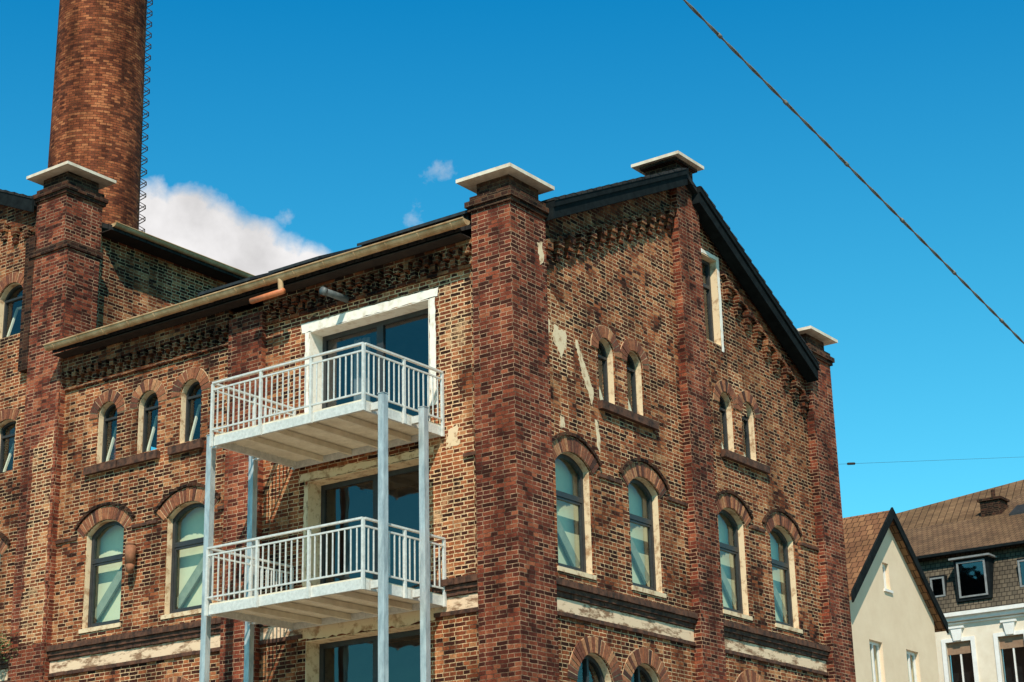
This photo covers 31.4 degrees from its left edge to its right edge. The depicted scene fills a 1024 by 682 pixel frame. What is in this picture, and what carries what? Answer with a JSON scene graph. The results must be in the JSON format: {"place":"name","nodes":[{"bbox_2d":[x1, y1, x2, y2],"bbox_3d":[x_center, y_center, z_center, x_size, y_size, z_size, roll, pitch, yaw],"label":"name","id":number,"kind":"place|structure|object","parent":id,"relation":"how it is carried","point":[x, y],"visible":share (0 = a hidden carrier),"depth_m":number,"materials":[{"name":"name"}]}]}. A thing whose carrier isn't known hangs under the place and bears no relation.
{"place":"outdoors","nodes":[
{"label":"outdoors","id":0,"kind":"place"},
{"bbox_2d":[0,0,1023,517],"label":"sky","id":1,"kind":"structure","parent":0,"point":[281,133],"materials":[{"name":"blue"}]},
{"bbox_2d":[683,0,1023,343],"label":"overhead cable","id":2,"kind":"object","parent":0,"point":[770,87],"visible":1,"depth_m":21.80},
{"bbox_2d":[918,544,1023,613],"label":"mansard slope","id":3,"kind":"structure","parent":0,"point":[1008,589],"depth_m":68.32,"materials":[{"name":"grey tile"}]},
{"bbox_2d":[896,480,1023,555],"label":"roof","id":4,"kind":"structure","parent":3,"relation":"on","point":[957,523],"depth_m":73.12,"materials":[{"name":"brown tile"}]},
{"bbox_2d":[916,540,1023,559],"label":"roof edge","id":5,"kind":"object","parent":4,"relation":"attached to","point":[971,549],"visible":0.44,"depth_m":68.87,"materials":[{"name":"paint"}]},
{"bbox_2d":[977,489,1009,516],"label":"chimney stack","id":6,"kind":"object","parent":4,"relation":"on","point":[993,504],"visible":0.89,"depth_m":73.07,"materials":[{"name":"brick"}]},
{"bbox_2d":[1009,504,1023,515],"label":"roof windows","id":7,"kind":"structure","parent":4,"relation":"on","point":[1017,509],"depth_m":72.19,"materials":[{"name":"glass"}]},
{"bbox_2d":[929,556,1023,601],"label":"dormers","id":8,"kind":"object","parent":3,"relation":"on","point":[989,563],"visible":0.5,"depth_m":68.24,"materials":[{"name":"paint"}]},
{"bbox_2d":[930,553,1023,597],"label":"dormer frames","id":9,"kind":"structure","parent":8,"relation":"attached to","point":[984,567],"depth_m":68.37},
{"bbox_2d":[932,561,1023,595],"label":"dormer glass","id":10,"kind":"object","parent":9,"relation":"in","point":[972,581],"visible":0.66,"depth_m":68.31,"materials":[{"name":"black glass"}]},
{"label":"ground","id":11,"kind":"structure","parent":0,"visible":0},
{"bbox_2d":[0,209,36,669],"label":"wing facade wall","id":12,"kind":"structure","parent":11,"relation":"on","point":[13,380],"depth_m":40.59,"materials":[{"name":"brick"}]},
{"bbox_2d":[0,629,18,660],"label":"wall plant","id":13,"kind":"object","parent":12,"relation":"attached to","point":[3,647],"depth_m":38.60,"materials":[{"name":"green plant"}]},
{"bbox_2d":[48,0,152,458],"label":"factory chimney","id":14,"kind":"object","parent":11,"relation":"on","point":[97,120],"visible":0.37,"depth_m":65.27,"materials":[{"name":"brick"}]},
{"bbox_2d":[49,249,478,681],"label":"facade wall","id":15,"kind":"structure","parent":11,"relation":"on","point":[140,491],"depth_m":36.91,"materials":[{"name":"brick"}]},
{"bbox_2d":[124,541,138,572],"bbox_3d":[-7.743,4.410,37.179,0.232,0.640,0.336,-14,-22,33],"label":"wall lamp","id":16,"kind":"object","parent":15,"relation":"attached to","point":[131,551],"visible":1,"depth_m":37.06,"materials":[{"name":"metal"}]},
{"bbox_2d":[319,287,350,302],"bbox_3d":[-3.393,-0.872,35.292,0.155,0.165,0.842,-14,-22,33],"label":"vent pipe","id":17,"kind":"object","parent":15,"relation":"attached to","point":[333,294],"visible":1,"depth_m":35.15,"materials":[{"name":"grey metal"}]},
{"bbox_2d":[305,458,419,681],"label":"old door reveals","id":18,"kind":"object","parent":15,"relation":"attached to","point":[313,519],"visible":0.39,"depth_m":34.39,"materials":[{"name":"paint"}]},
{"bbox_2d":[319,308,427,681],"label":"balcony door frames","id":19,"kind":"structure","parent":18,"relation":"in","point":[379,325],"depth_m":34.75,"materials":[{"name":"grey metal"}]},
{"bbox_2d":[324,314,428,681],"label":"balcony door glass","id":20,"kind":"object","parent":19,"relation":"in","point":[408,338],"visible":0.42,"depth_m":34.48,"materials":[{"name":"glass"}]},
{"bbox_2d":[309,299,429,420],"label":"balcony door reveals","id":21,"kind":"object","parent":15,"relation":"attached to","point":[316,342],"visible":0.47,"depth_m":35.65,"materials":[{"name":"white paint"}]},
{"bbox_2d":[0,272,796,681],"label":"arch mortar","id":22,"kind":"object","parent":15,"relation":"attached to","point":[552,452],"visible":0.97,"depth_m":37.09,"materials":[{"name":"beige concrete"}]},
{"bbox_2d":[0,272,799,681],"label":"arch voussoirs","id":23,"kind":"object","parent":22,"relation":"attached to","point":[586,646],"visible":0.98,"depth_m":37.10,"materials":[{"name":"brick"}]},
{"bbox_2d":[0,253,802,681],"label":"window reveals","id":24,"kind":"structure","parent":22,"relation":"attached to","point":[588,573],"depth_m":37.80,"materials":[{"name":"beige stone"}]},
{"bbox_2d":[3,306,745,471],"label":"interior beams","id":25,"kind":"structure","parent":24,"relation":"attached to","point":[154,424],"depth_m":38.99,"materials":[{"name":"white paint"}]},
{"bbox_2d":[0,259,793,681],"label":"window frames","id":26,"kind":"structure","parent":24,"relation":"in","point":[570,499],"depth_m":37.83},
{"bbox_2d":[147,348,722,681],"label":"dark interiors","id":27,"kind":"object","parent":24,"relation":"on","point":[593,677],"visible":0.01,"depth_m":38.47,"materials":[{"name":"black"}]},
{"bbox_2d":[0,431,801,545],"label":"arch hoods","id":28,"kind":"object","parent":15,"relation":"attached to","point":[582,440],"visible":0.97,"depth_m":37.21,"materials":[{"name":"brick"}]},
{"bbox_2d":[199,342,446,681],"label":"steel balcony","id":29,"kind":"structure","parent":11,"relation":"on","point":[294,441],"depth_m":32.48,"materials":[{"name":"grey metal"}]},
{"bbox_2d":[4,236,787,681],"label":"side and back walls","id":30,"kind":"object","parent":11,"relation":"on","point":[132,282],"visible":0.1,"depth_m":43.08,"materials":[{"name":"brick"}]},
{"bbox_2d":[7,174,742,421],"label":"roof","id":31,"kind":"structure","parent":30,"relation":"on","point":[691,187],"depth_m":38.82,"materials":[{"name":"tile"}]},
{"bbox_2d":[43,217,469,350],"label":"eaves gutters","id":32,"kind":"object","parent":31,"relation":"attached to","point":[358,253],"visible":0.96,"depth_m":36.83,"materials":[{"name":"metal"}]},
{"bbox_2d":[249,288,285,303],"bbox_3d":[-4.841,-0.889,36.095,0.900,0.120,0.120,-15,-23,35],"label":"drain spout","id":33,"kind":"object","parent":32,"relation":"attached to","point":[266,296],"visible":1,"depth_m":36.03,"materials":[{"name":"orange metal"}]},
{"bbox_2d":[53,229,470,358],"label":"roof soffits","id":34,"kind":"object","parent":31,"relation":"attached to","point":[227,278],"visible":0.64,"depth_m":37.88,"materials":[{"name":"brown wood"}]},
{"bbox_2d":[198,210,470,295],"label":"roof tiles","id":35,"kind":"object","parent":31,"relation":"on","point":[465,214],"visible":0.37,"depth_m":36.29,"materials":[{"name":"tile"}]},
{"bbox_2d":[0,168,818,382],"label":"verge boards","id":36,"kind":"object","parent":31,"relation":"attached to","point":[726,244],"visible":0.98,"depth_m":40.19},
{"bbox_2d":[0,168,818,364],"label":"verge tiles","id":37,"kind":"object","parent":36,"relation":"on","point":[579,193],"visible":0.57,"depth_m":38.83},
{"bbox_2d":[0,459,787,623],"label":"room interiors","id":38,"kind":"object","parent":30,"relation":"attached to","point":[190,527],"visible":0.07,"depth_m":37.15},
{"bbox_2d":[0,190,809,413],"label":"eaves frieze","id":39,"kind":"object","parent":30,"relation":"attached to","point":[567,235],"visible":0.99,"depth_m":37.99,"materials":[{"name":"brick"}]},
{"bbox_2d":[64,244,471,385],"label":"eaves dentils","id":40,"kind":"object","parent":39,"relation":"attached to","point":[75,375],"visible":0.98,"depth_m":36.45,"materials":[{"name":"brick"}]},
{"bbox_2d":[94,516,786,619],"bbox_3d":[-5.664,5.034,37.960,22.486,1.510,8.393,-4,-19,8],"label":"roof struts inside","id":41,"kind":"object","parent":30,"relation":"attached to","point":[189,586],"visible":0.48,"depth_m":36.68,"materials":[{"name":"paint"}]},
{"bbox_2d":[7,185,855,681],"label":"brick piers","id":42,"kind":"structure","parent":11,"relation":"on","point":[515,555],"depth_m":36.20,"materials":[{"name":"brown brick"}]},
{"bbox_2d":[19,272,746,645],"bbox_3d":[-2.705,2.396,36.216,15.703,5.989,6.805,-2,-19,0],"label":"limewashed brickwork","id":43,"kind":"object","parent":42,"relation":"attached to","point":[451,494],"visible":0.88,"depth_m":33.79,"materials":[{"name":"brick"}]},
{"bbox_2d":[0,593,826,680],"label":"rendered bands","id":44,"kind":"object","parent":42,"relation":"attached to","point":[563,605],"visible":0.85,"depth_m":35.91,"materials":[{"name":"beige paint"}]},
{"bbox_2d":[0,400,829,681],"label":"string courses","id":45,"kind":"object","parent":42,"relation":"attached to","point":[566,589],"visible":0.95,"depth_m":36.33,"materials":[{"name":"beige stone"}]},
{"bbox_2d":[18,156,834,372],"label":"pier corbels","id":46,"kind":"object","parent":42,"relation":"on","point":[499,190],"visible":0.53,"depth_m":41.09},
{"bbox_2d":[26,150,837,345],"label":"pier cap slabs","id":47,"kind":"structure","parent":46,"relation":"on","point":[470,182],"depth_m":39.65,"materials":[{"name":"beige stone"}]},
{"bbox_2d":[298,242,600,640],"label":"plaster remains","id":48,"kind":"object","parent":42,"relation":"attached to","point":[412,617],"visible":0.81,"depth_m":33.98,"materials":[{"name":"beige paint"}]},
{"bbox_2d":[301,248,723,412],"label":"plaster surrounds","id":49,"kind":"object","parent":42,"relation":"attached to","point":[306,328],"visible":0.84,"depth_m":35.16,"materials":[{"name":"white paint"}]},
{"bbox_2d":[847,457,1011,464],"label":"thin overhead wire","id":50,"kind":"object","parent":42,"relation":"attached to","point":[851,463],"visible":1,"depth_m":45.07,"materials":[{"name":"metal"}]},
{"bbox_2d":[546,208,826,681],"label":"gable facade wall","id":51,"kind":"structure","parent":11,"relation":"on","point":[623,292],"depth_m":36.95,"materials":[{"name":"brick"}]},
{"bbox_2d":[849,529,939,681],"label":"walls","id":52,"kind":"structure","parent":11,"relation":"on","point":[897,624],"depth_m":55.69,"materials":[{"name":"beige paint"}]},
{"bbox_2d":[869,564,916,681],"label":"window frames","id":53,"kind":"structure","parent":52,"relation":"attached to","point":[871,643],"depth_m":55.59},
{"bbox_2d":[843,510,945,631],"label":"tiled roof","id":54,"kind":"structure","parent":52,"relation":"on","point":[861,532],"depth_m":56.39,"materials":[{"name":"red tile"}]},
{"bbox_2d":[851,507,948,633],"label":"verge boards","id":55,"kind":"object","parent":54,"relation":"attached to","point":[891,516],"visible":1,"depth_m":56.52,"materials":[{"name":"paint"}]},
{"bbox_2d":[935,613,1023,681],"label":"walls","id":56,"kind":"structure","parent":11,"relation":"on","point":[982,632],"depth_m":67.65,"materials":[{"name":"white paint"}]},
{"bbox_2d":[941,603,1023,681],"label":"facade ornament","id":57,"kind":"object","parent":56,"relation":"attached to","point":[995,612],"visible":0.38,"depth_m":67.66,"materials":[{"name":"white paint"}]},
{"bbox_2d":[947,634,1023,654],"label":"blinds","id":58,"kind":"object","parent":56,"relation":"attached to","point":[1005,642],"visible":0.29,"depth_m":67.44,"materials":[{"name":"beige fabric"}]},
{"bbox_2d":[949,647,1023,681],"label":"window panes","id":59,"kind":"object","parent":56,"relation":"attached to","point":[1007,664],"visible":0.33,"depth_m":67.28,"materials":[{"name":"black glass"}]}
]}

